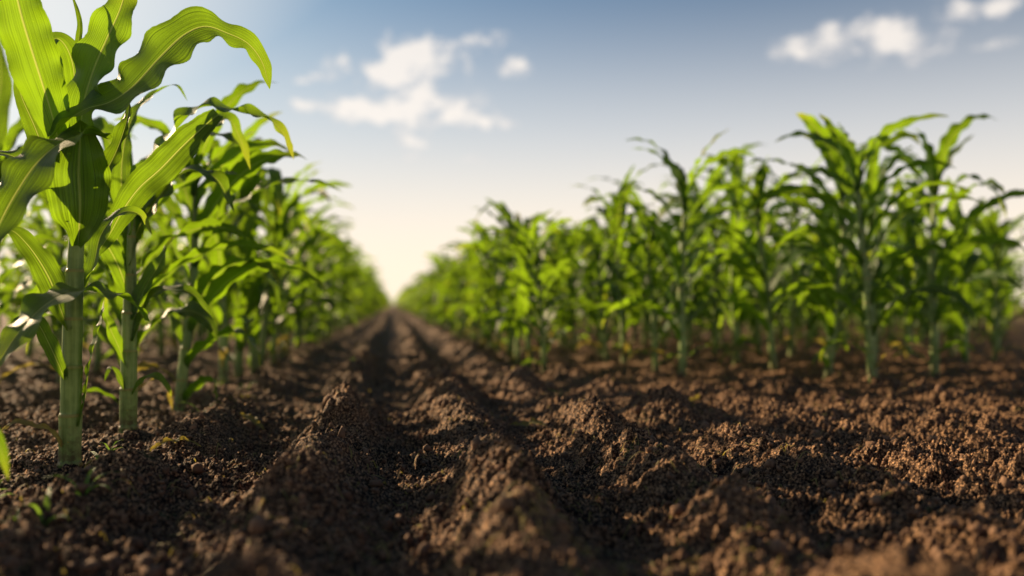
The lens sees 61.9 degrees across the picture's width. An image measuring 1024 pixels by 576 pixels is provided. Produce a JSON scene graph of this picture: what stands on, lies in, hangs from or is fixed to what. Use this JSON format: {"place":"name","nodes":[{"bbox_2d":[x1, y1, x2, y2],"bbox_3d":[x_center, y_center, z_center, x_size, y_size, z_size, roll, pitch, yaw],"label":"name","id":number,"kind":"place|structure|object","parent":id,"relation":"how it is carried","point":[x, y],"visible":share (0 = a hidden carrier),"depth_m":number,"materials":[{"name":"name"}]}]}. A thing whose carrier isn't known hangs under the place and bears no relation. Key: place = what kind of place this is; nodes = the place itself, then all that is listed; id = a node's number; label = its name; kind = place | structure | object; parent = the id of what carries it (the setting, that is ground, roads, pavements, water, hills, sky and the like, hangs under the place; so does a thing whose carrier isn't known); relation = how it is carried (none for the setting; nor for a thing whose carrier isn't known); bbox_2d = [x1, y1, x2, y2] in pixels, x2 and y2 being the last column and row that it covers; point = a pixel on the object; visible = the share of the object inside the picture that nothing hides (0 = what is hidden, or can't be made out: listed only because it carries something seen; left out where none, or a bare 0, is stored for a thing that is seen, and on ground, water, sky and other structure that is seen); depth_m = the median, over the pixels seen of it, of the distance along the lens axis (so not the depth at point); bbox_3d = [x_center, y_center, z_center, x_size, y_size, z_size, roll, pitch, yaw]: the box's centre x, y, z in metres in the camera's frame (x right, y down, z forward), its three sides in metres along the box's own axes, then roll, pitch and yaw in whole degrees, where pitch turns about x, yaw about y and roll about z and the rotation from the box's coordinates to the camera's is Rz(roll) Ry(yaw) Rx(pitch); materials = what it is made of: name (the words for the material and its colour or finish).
{"place":"outdoors","nodes":[
{"label":"outdoors","id":0,"kind":"place"},
{"bbox_2d":[0,304,1023,575],"bbox_3d":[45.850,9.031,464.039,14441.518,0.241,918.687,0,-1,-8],"label":"ground","id":1,"kind":"structure","parent":0,"point":[394,350],"depth_m":2.15,"materials":[{"name":"soil"}]},
{"bbox_2d":[0,40,12,479],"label":"corn plant","id":2,"kind":"object","parent":1,"relation":"on","point":[6,87],"visible":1,"depth_m":1.47,"materials":[{"name":"green plant"}]},
{"bbox_2d":[0,198,38,307],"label":"corn plant","id":3,"kind":"object","parent":1,"relation":"on","point":[7,259],"visible":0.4,"depth_m":5.10,"materials":[{"name":"green plant"}]},
{"bbox_2d":[1,242,50,348],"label":"corn plant","id":4,"kind":"object","parent":1,"relation":"on","point":[16,255],"visible":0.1,"depth_m":7.56,"materials":[{"name":"green plant"}]},
{"bbox_2d":[7,487,69,525],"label":"weed","id":5,"kind":"object","parent":1,"relation":"on","point":[46,502],"visible":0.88,"depth_m":1.45,"materials":[{"name":"green plant"}]},
{"bbox_2d":[0,202,89,358],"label":"corn plant","id":6,"kind":"object","parent":1,"relation":"on","point":[52,229],"visible":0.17,"depth_m":5.84,"materials":[{"name":"green plant"}]},
{"bbox_2d":[1,219,94,353],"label":"corn plant","id":7,"kind":"object","parent":1,"relation":"on","point":[13,274],"visible":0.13,"depth_m":6.31,"materials":[{"name":"green plant"}]},
{"bbox_2d":[0,114,135,380],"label":"corn plant","id":8,"kind":"object","parent":1,"relation":"on","point":[15,130],"visible":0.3,"depth_m":3.76,"materials":[{"name":"green plant"}]},
{"bbox_2d":[2,193,138,383],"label":"corn plant","id":9,"kind":"object","parent":1,"relation":"on","point":[56,324],"visible":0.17,"depth_m":4.43,"materials":[{"name":"green plant"}]},
{"bbox_2d":[44,467,117,495],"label":"weed","id":10,"kind":"object","parent":1,"relation":"on","point":[87,481],"visible":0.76,"depth_m":1.60,"materials":[{"name":"green plant"}]},
{"bbox_2d":[65,242,113,352],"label":"corn plant","id":11,"kind":"object","parent":1,"relation":"on","point":[87,307],"visible":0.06,"depth_m":7.02,"materials":[{"name":"green plant"}]},
{"bbox_2d":[10,195,186,373],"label":"corn plant","id":12,"kind":"object","parent":1,"relation":"on","point":[98,359],"visible":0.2,"depth_m":5.10,"materials":[{"name":"green plant"}]},
{"bbox_2d":[55,201,197,353],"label":"corn plant","id":13,"kind":"object","parent":1,"relation":"on","point":[93,299],"visible":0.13,"depth_m":5.86,"materials":[{"name":"green plant"}]},
{"bbox_2d":[0,0,271,467],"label":"corn plant","id":14,"kind":"object","parent":1,"relation":"on","point":[62,162],"visible":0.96,"depth_m":2.02,"materials":[{"name":"green plant"}]},
{"bbox_2d":[0,116,290,408],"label":"corn plant","id":15,"kind":"object","parent":1,"relation":"on","point":[196,311],"visible":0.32,"depth_m":3.07,"materials":[{"name":"green plant"}]},
{"bbox_2d":[104,204,186,356],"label":"corn plant","id":16,"kind":"object","parent":1,"relation":"on","point":[139,260],"visible":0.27,"depth_m":6.41,"materials":[{"name":"green plant"}]},
{"bbox_2d":[144,224,186,350],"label":"corn plant","id":17,"kind":"object","parent":1,"relation":"on","point":[181,296],"visible":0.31,"depth_m":7.14,"materials":[{"name":"green plant"}]},
{"bbox_2d":[176,202,212,340],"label":"corn plant","id":18,"kind":"object","parent":1,"relation":"on","point":[202,270],"visible":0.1,"depth_m":7.85,"materials":[{"name":"green plant"}]},
{"bbox_2d":[99,84,293,433],"bbox_3d":[-0.982,-0.060,2.508,0.645,1.137,0.451,0,-1,-8],"label":"corn plant","id":19,"kind":"object","parent":1,"relation":"on","point":[145,185],"visible":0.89,"depth_m":2.56,"materials":[{"name":"green plant"}]},
{"bbox_2d":[87,80,341,411],"bbox_3d":[-1.246,-0.101,3.351,1.157,1.364,0.526,0,-1,15],"label":"corn plant","id":20,"kind":"object","parent":1,"relation":"on","point":[215,282],"visible":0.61,"depth_m":3.33,"materials":[{"name":"green plant"}]},
{"bbox_2d":[162,112,281,384],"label":"corn plant","id":21,"kind":"object","parent":1,"relation":"on","point":[217,307],"visible":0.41,"depth_m":4.24,"materials":[{"name":"green plant"}]},
{"bbox_2d":[171,137,283,378],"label":"corn plant","id":22,"kind":"object","parent":1,"relation":"on","point":[243,291],"visible":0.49,"depth_m":4.60,"materials":[{"name":"green plant"}]},
{"bbox_2d":[166,162,356,366],"bbox_3d":[-1.585,-0.105,5.502,1.132,1.406,0.557,0,-1,8],"label":"corn plant","id":23,"kind":"object","parent":1,"relation":"on","point":[279,221],"visible":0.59,"depth_m":5.51,"materials":[{"name":"green plant"}]},
{"bbox_2d":[232,178,294,374],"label":"corn plant","id":24,"kind":"object","parent":1,"relation":"on","point":[257,309],"visible":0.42,"depth_m":5.03,"materials":[{"name":"green plant"}]},
{"bbox_2d":[227,199,334,364],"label":"corn plant","id":25,"kind":"object","parent":1,"relation":"on","point":[278,312],"visible":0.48,"depth_m":5.96,"materials":[{"name":"green plant"}]},
{"bbox_2d":[249,222,322,357],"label":"corn plant","id":26,"kind":"object","parent":1,"relation":"on","point":[284,321],"visible":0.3,"depth_m":6.31,"materials":[{"name":"green plant"}]},
{"bbox_2d":[228,170,355,354],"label":"corn plant","id":27,"kind":"object","parent":1,"relation":"on","point":[319,272],"visible":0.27,"depth_m":6.90,"materials":[{"name":"green plant"}]},
{"bbox_2d":[267,201,322,355],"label":"corn plant","id":28,"kind":"object","parent":1,"relation":"on","point":[298,256],"visible":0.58,"depth_m":6.54,"materials":[{"name":"green plant"}]},
{"bbox_2d":[258,225,356,347],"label":"corn plant","id":29,"kind":"object","parent":1,"relation":"on","point":[320,259],"visible":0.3,"depth_m":7.82,"materials":[{"name":"green plant"}]},
{"bbox_2d":[263,218,359,350],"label":"corn plant","id":30,"kind":"object","parent":1,"relation":"on","point":[310,241],"visible":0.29,"depth_m":7.40,"materials":[{"name":"green plant"}]},
{"bbox_2d":[258,202,365,343],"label":"corn plant","id":31,"kind":"object","parent":1,"relation":"on","point":[317,215],"visible":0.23,"depth_m":8.60,"materials":[{"name":"green plant"}]},
{"bbox_2d":[288,196,350,345],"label":"corn plant","id":32,"kind":"object","parent":1,"relation":"on","point":[313,313],"visible":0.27,"depth_m":8.23,"materials":[{"name":"green plant"}]},
{"bbox_2d":[290,224,354,343],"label":"corn plant","id":33,"kind":"object","parent":1,"relation":"on","point":[313,325],"visible":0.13,"depth_m":9.13,"materials":[{"name":"green plant"}]},
{"bbox_2d":[288,245,359,339],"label":"corn plant","id":34,"kind":"object","parent":1,"relation":"on","point":[324,305],"visible":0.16,"depth_m":10.04,"materials":[{"name":"green plant"}]},
{"bbox_2d":[315,224,361,342],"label":"corn plant","id":35,"kind":"object","parent":1,"relation":"on","point":[340,278],"visible":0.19,"depth_m":9.30,"materials":[{"name":"green plant"}]},
{"bbox_2d":[318,230,360,341],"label":"corn plant","id":36,"kind":"object","parent":1,"relation":"on","point":[332,309],"visible":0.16,"depth_m":9.75,"materials":[{"name":"green plant"}]},
{"bbox_2d":[324,227,366,338],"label":"corn plant","id":37,"kind":"object","parent":1,"relation":"on","point":[333,294],"visible":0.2,"depth_m":10.57,"materials":[{"name":"green plant"}]},
{"bbox_2d":[328,248,369,334],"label":"corn plant","id":38,"kind":"object","parent":1,"relation":"on","point":[334,299],"visible":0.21,"depth_m":11.32,"materials":[{"name":"green plant"}]},
{"bbox_2d":[412,253,455,325],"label":"corn plant","id":39,"kind":"object","parent":1,"relation":"on","point":[433,256],"visible":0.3,"depth_m":13.67,"materials":[{"name":"green plant"}]},
{"bbox_2d":[417,251,465,331],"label":"corn plant","id":40,"kind":"object","parent":1,"relation":"on","point":[438,273],"visible":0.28,"depth_m":12.51,"materials":[{"name":"green plant"}]},
{"bbox_2d":[425,255,463,337],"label":"corn plant","id":41,"kind":"object","parent":1,"relation":"on","point":[461,316],"visible":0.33,"depth_m":10.27,"materials":[{"name":"green plant"}]},
{"bbox_2d":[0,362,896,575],"bbox_3d":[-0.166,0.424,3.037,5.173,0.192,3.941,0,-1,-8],"label":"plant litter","id":42,"kind":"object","parent":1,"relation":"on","point":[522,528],"visible":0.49,"depth_m":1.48,"materials":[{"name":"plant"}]},
{"bbox_2d":[429,254,468,336],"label":"corn plant","id":43,"kind":"object","parent":1,"relation":"on","point":[447,300],"visible":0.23,"depth_m":11.07,"materials":[{"name":"green plant"}]},
{"bbox_2d":[430,259,470,337],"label":"corn plant","id":44,"kind":"object","parent":1,"relation":"on","point":[444,261],"visible":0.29,"depth_m":10.63,"materials":[{"name":"green plant"}]},
{"bbox_2d":[433,259,470,341],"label":"corn plant","id":45,"kind":"object","parent":1,"relation":"on","point":[465,313],"visible":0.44,"depth_m":9.49,"materials":[{"name":"green plant"}]},
{"bbox_2d":[440,243,502,342],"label":"corn plant","id":46,"kind":"object","parent":1,"relation":"on","point":[470,324],"visible":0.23,"depth_m":9.30,"materials":[{"name":"green plant"}]},
{"bbox_2d":[448,240,494,344],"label":"corn plant","id":47,"kind":"object","parent":1,"relation":"on","point":[467,288],"visible":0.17,"depth_m":7.81,"materials":[{"name":"green plant"}]},
{"bbox_2d":[440,248,503,345],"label":"corn plant","id":48,"kind":"object","parent":1,"relation":"on","point":[460,274],"visible":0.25,"depth_m":8.41,"materials":[{"name":"green plant"}]},
{"bbox_2d":[454,242,494,342],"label":"corn plant","id":49,"kind":"object","parent":1,"relation":"on","point":[472,313],"visible":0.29,"depth_m":8.67,"materials":[{"name":"green plant"}]},
{"bbox_2d":[456,237,494,349],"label":"corn plant","id":50,"kind":"object","parent":1,"relation":"on","point":[473,257],"visible":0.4,"depth_m":7.54,"materials":[{"name":"green plant"}]},
{"bbox_2d":[436,221,533,354],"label":"corn plant","id":51,"kind":"object","parent":1,"relation":"on","point":[488,238],"visible":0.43,"depth_m":6.81,"materials":[{"name":"green plant"}]},
{"bbox_2d":[442,223,540,347],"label":"corn plant","id":52,"kind":"object","parent":1,"relation":"on","point":[488,333],"visible":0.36,"depth_m":7.16,"materials":[{"name":"green plant"}]},
{"bbox_2d":[485,233,534,356],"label":"corn plant","id":53,"kind":"object","parent":1,"relation":"on","point":[507,251],"visible":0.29,"depth_m":6.46,"materials":[{"name":"green plant"}]},
{"bbox_2d":[472,210,552,367],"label":"corn plant","id":54,"kind":"object","parent":1,"relation":"on","point":[530,225],"visible":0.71,"depth_m":5.21,"materials":[{"name":"green plant"}]},
{"bbox_2d":[465,212,581,362],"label":"corn plant","id":55,"kind":"object","parent":1,"relation":"on","point":[544,288],"visible":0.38,"depth_m":6.08,"materials":[{"name":"green plant"}]},
{"bbox_2d":[454,198,594,366],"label":"corn plant","id":56,"kind":"object","parent":1,"relation":"on","point":[503,210],"visible":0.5,"depth_m":5.73,"materials":[{"name":"green plant"}]},
{"bbox_2d":[469,211,599,372],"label":"corn plant","id":57,"kind":"object","parent":1,"relation":"on","point":[538,254],"visible":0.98,"depth_m":4.84,"materials":[{"name":"green plant"}]},
{"bbox_2d":[63,234,1023,342],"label":"corn","id":58,"kind":"object","parent":1,"relation":"on","point":[1007,294],"visible":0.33,"depth_m":12.82,"materials":[{"name":"green plant"}]},
{"bbox_2d":[500,221,588,342],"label":"corn plant","id":59,"kind":"object","parent":1,"relation":"on","point":[546,267],"visible":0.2,"depth_m":8.46,"materials":[{"name":"green plant"}]},
{"bbox_2d":[531,231,584,347],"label":"corn plant","id":60,"kind":"object","parent":1,"relation":"on","point":[558,280],"visible":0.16,"depth_m":7.86,"materials":[{"name":"green plant"}]},
{"bbox_2d":[545,220,606,350],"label":"corn plant","id":61,"kind":"object","parent":1,"relation":"on","point":[566,336],"visible":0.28,"depth_m":7.38,"materials":[{"name":"green plant"}]},
{"bbox_2d":[532,214,623,352],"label":"corn plant","id":62,"kind":"object","parent":1,"relation":"on","point":[571,243],"visible":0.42,"depth_m":6.94,"materials":[{"name":"green plant"}]},
{"bbox_2d":[544,215,659,362],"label":"corn plant","id":63,"kind":"object","parent":1,"relation":"on","point":[600,287],"visible":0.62,"depth_m":5.96,"materials":[{"name":"green plant"}]},
{"bbox_2d":[550,216,668,358],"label":"corn plant","id":64,"kind":"object","parent":1,"relation":"on","point":[593,223],"visible":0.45,"depth_m":6.50,"materials":[{"name":"green plant"}]},
{"bbox_2d":[582,220,662,341],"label":"corn plant","id":65,"kind":"object","parent":1,"relation":"on","point":[615,326],"visible":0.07,"depth_m":8.65,"materials":[{"name":"green plant"}]},
{"bbox_2d":[569,163,697,363],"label":"corn plant","id":66,"kind":"object","parent":1,"relation":"on","point":[610,230],"visible":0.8,"depth_m":5.44,"materials":[{"name":"green plant"}]},
{"bbox_2d":[600,212,669,343],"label":"corn plant","id":67,"kind":"object","parent":1,"relation":"on","point":[633,285],"visible":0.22,"depth_m":8.03,"materials":[{"name":"green plant"}]},
{"bbox_2d":[571,189,726,371],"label":"corn plant","id":68,"kind":"object","parent":1,"relation":"on","point":[649,234],"visible":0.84,"depth_m":4.95,"materials":[{"name":"green plant"}]},
{"bbox_2d":[588,177,719,347],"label":"corn plant","id":69,"kind":"object","parent":1,"relation":"on","point":[634,195],"visible":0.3,"depth_m":7.59,"materials":[{"name":"green plant"}]},
{"bbox_2d":[624,222,712,351],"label":"corn plant","id":70,"kind":"object","parent":1,"relation":"on","point":[663,258],"visible":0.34,"depth_m":7.12,"materials":[{"name":"green plant"}]},
{"bbox_2d":[602,129,758,377],"bbox_3d":[0.905,-0.125,4.497,0.536,1.378,1.046,-1,-1,43],"label":"corn plant","id":71,"kind":"object","parent":1,"relation":"on","point":[681,261],"visible":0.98,"depth_m":4.50,"materials":[{"name":"green plant"}]},
{"bbox_2d":[657,182,729,344],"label":"corn plant","id":72,"kind":"object","parent":1,"relation":"on","point":[703,283],"visible":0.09,"depth_m":8.00,"materials":[{"name":"green plant"}]},
{"bbox_2d":[622,143,771,354],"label":"corn plant","id":73,"kind":"object","parent":1,"relation":"on","point":[695,197],"visible":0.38,"depth_m":6.56,"materials":[{"name":"green plant"}]},
{"bbox_2d":[653,183,795,355],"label":"corn plant","id":74,"kind":"object","parent":1,"relation":"on","point":[723,199],"visible":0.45,"depth_m":6.04,"materials":[{"name":"green plant"}]},
{"bbox_2d":[719,212,753,345],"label":"corn plant","id":75,"kind":"object","parent":1,"relation":"on","point":[742,316],"visible":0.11,"depth_m":7.35,"materials":[{"name":"green plant"}]},
{"bbox_2d":[688,154,800,364],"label":"corn plant","id":76,"kind":"object","parent":1,"relation":"on","point":[733,275],"visible":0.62,"depth_m":5.49,"materials":[{"name":"green plant"}]},
{"bbox_2d":[718,229,798,340],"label":"corn plant","id":77,"kind":"object","parent":1,"relation":"on","point":[785,313],"visible":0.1,"depth_m":8.91,"materials":[{"name":"green plant"}]},
{"bbox_2d":[705,174,820,354],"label":"corn plant","id":78,"kind":"object","parent":1,"relation":"on","point":[755,322],"visible":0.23,"depth_m":6.94,"materials":[{"name":"green plant"}]},
{"bbox_2d":[668,154,863,371],"bbox_3d":[1.464,-0.138,5.055,1.133,1.407,0.695,0,-1,-2],"label":"corn plant","id":79,"kind":"object","parent":1,"relation":"on","point":[762,286],"visible":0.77,"depth_m":5.04,"materials":[{"name":"green plant"}]},
{"bbox_2d":[749,214,812,346],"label":"corn plant","id":80,"kind":"object","parent":1,"relation":"on","point":[767,246],"visible":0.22,"depth_m":8.31,"materials":[{"name":"green plant"}]},
{"bbox_2d":[726,157,859,355],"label":"corn plant","id":81,"kind":"object","parent":1,"relation":"on","point":[786,249],"visible":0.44,"depth_m":6.40,"materials":[{"name":"green plant"}]},
{"bbox_2d":[774,224,826,349],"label":"corn plant","id":82,"kind":"object","parent":1,"relation":"on","point":[809,310],"visible":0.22,"depth_m":7.89,"materials":[{"name":"green plant"}]},
{"bbox_2d":[793,180,867,358],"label":"corn plant","id":83,"kind":"object","parent":1,"relation":"on","point":[829,214],"visible":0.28,"depth_m":5.82,"materials":[{"name":"green plant"}]},
{"bbox_2d":[729,113,932,379],"bbox_3d":[1.758,-0.156,4.486,1.098,1.439,0.631,0,-1,-18],"label":"corn plant","id":84,"kind":"object","parent":1,"relation":"on","point":[829,313],"visible":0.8,"depth_m":4.50,"materials":[{"name":"green plant"}]},
{"bbox_2d":[785,221,889,343],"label":"corn plant","id":85,"kind":"object","parent":1,"relation":"on","point":[842,326],"visible":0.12,"depth_m":8.73,"materials":[{"name":"green plant"}]},
{"bbox_2d":[778,146,951,369],"bbox_3d":[2.241,-0.154,5.404,1.160,1.488,0.676,1,-1,-28],"label":"corn plant","id":86,"kind":"object","parent":1,"relation":"on","point":[876,172],"visible":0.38,"depth_m":5.38,"materials":[{"name":"green plant"}]},
{"bbox_2d":[745,113,987,383],"bbox_3d":[1.631,-0.170,4.049,1.024,1.359,0.565,-1,-1,42],"label":"corn plant","id":87,"kind":"object","parent":1,"relation":"on","point":[841,144],"visible":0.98,"depth_m":4.05,"materials":[{"name":"green plant"}]},
{"bbox_2d":[856,229,903,342],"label":"corn plant","id":88,"kind":"object","parent":1,"relation":"on","point":[888,320],"visible":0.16,"depth_m":9.28,"materials":[{"name":"green plant"}]},
{"bbox_2d":[839,199,929,351],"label":"corn plant","id":89,"kind":"object","parent":1,"relation":"on","point":[878,228],"visible":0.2,"depth_m":6.65,"materials":[{"name":"green plant"}]},
{"bbox_2d":[877,176,940,356],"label":"corn plant","id":90,"kind":"object","parent":1,"relation":"on","point":[906,230],"visible":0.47,"depth_m":6.19,"materials":[{"name":"green plant"}]},
{"bbox_2d":[883,219,939,349],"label":"corn plant","id":91,"kind":"object","parent":1,"relation":"on","point":[899,309],"visible":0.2,"depth_m":7.66,"materials":[{"name":"green plant"}]},
{"bbox_2d":[898,232,940,343],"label":"corn plant","id":92,"kind":"object","parent":1,"relation":"on","point":[921,329],"visible":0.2,"depth_m":8.73,"materials":[{"name":"green plant"}]},
{"bbox_2d":[844,114,1023,376],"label":"corn plant","id":93,"kind":"object","parent":1,"relation":"on","point":[944,153],"visible":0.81,"depth_m":4.76,"materials":[{"name":"green plant"}]},
{"bbox_2d":[922,233,978,356],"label":"corn plant","id":94,"kind":"object","parent":1,"relation":"on","point":[949,331],"visible":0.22,"depth_m":7.09,"materials":[{"name":"green plant"}]},
{"bbox_2d":[913,177,994,363],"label":"corn plant","id":95,"kind":"object","parent":1,"relation":"on","point":[958,272],"visible":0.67,"depth_m":5.64,"materials":[{"name":"green plant"}]},
{"bbox_2d":[900,216,1023,349],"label":"corn plant","id":96,"kind":"object","parent":1,"relation":"on","point":[949,231],"visible":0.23,"depth_m":8.09,"materials":[{"name":"green plant"}]},
{"bbox_2d":[936,198,1002,340],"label":"corn plant","id":97,"kind":"object","parent":1,"relation":"on","point":[974,292],"visible":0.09,"depth_m":9.18,"materials":[{"name":"green plant"}]},
{"bbox_2d":[939,213,1023,360],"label":"corn plant","id":98,"kind":"object","parent":1,"relation":"on","point":[994,249],"visible":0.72,"depth_m":6.58,"materials":[{"name":"green plant"}]},
{"bbox_2d":[969,202,1023,352],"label":"corn plant","id":99,"kind":"object","parent":1,"relation":"on","point":[1002,227],"visible":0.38,"depth_m":7.55,"materials":[{"name":"green plant"}]},
{"bbox_2d":[969,208,1023,339],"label":"corn plant","id":100,"kind":"object","parent":1,"relation":"on","point":[1006,264],"visible":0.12,"depth_m":8.88,"materials":[{"name":"green plant"}]},
{"bbox_2d":[0,0,1023,303],"label":"sky","id":101,"kind":"structure","parent":0,"point":[430,110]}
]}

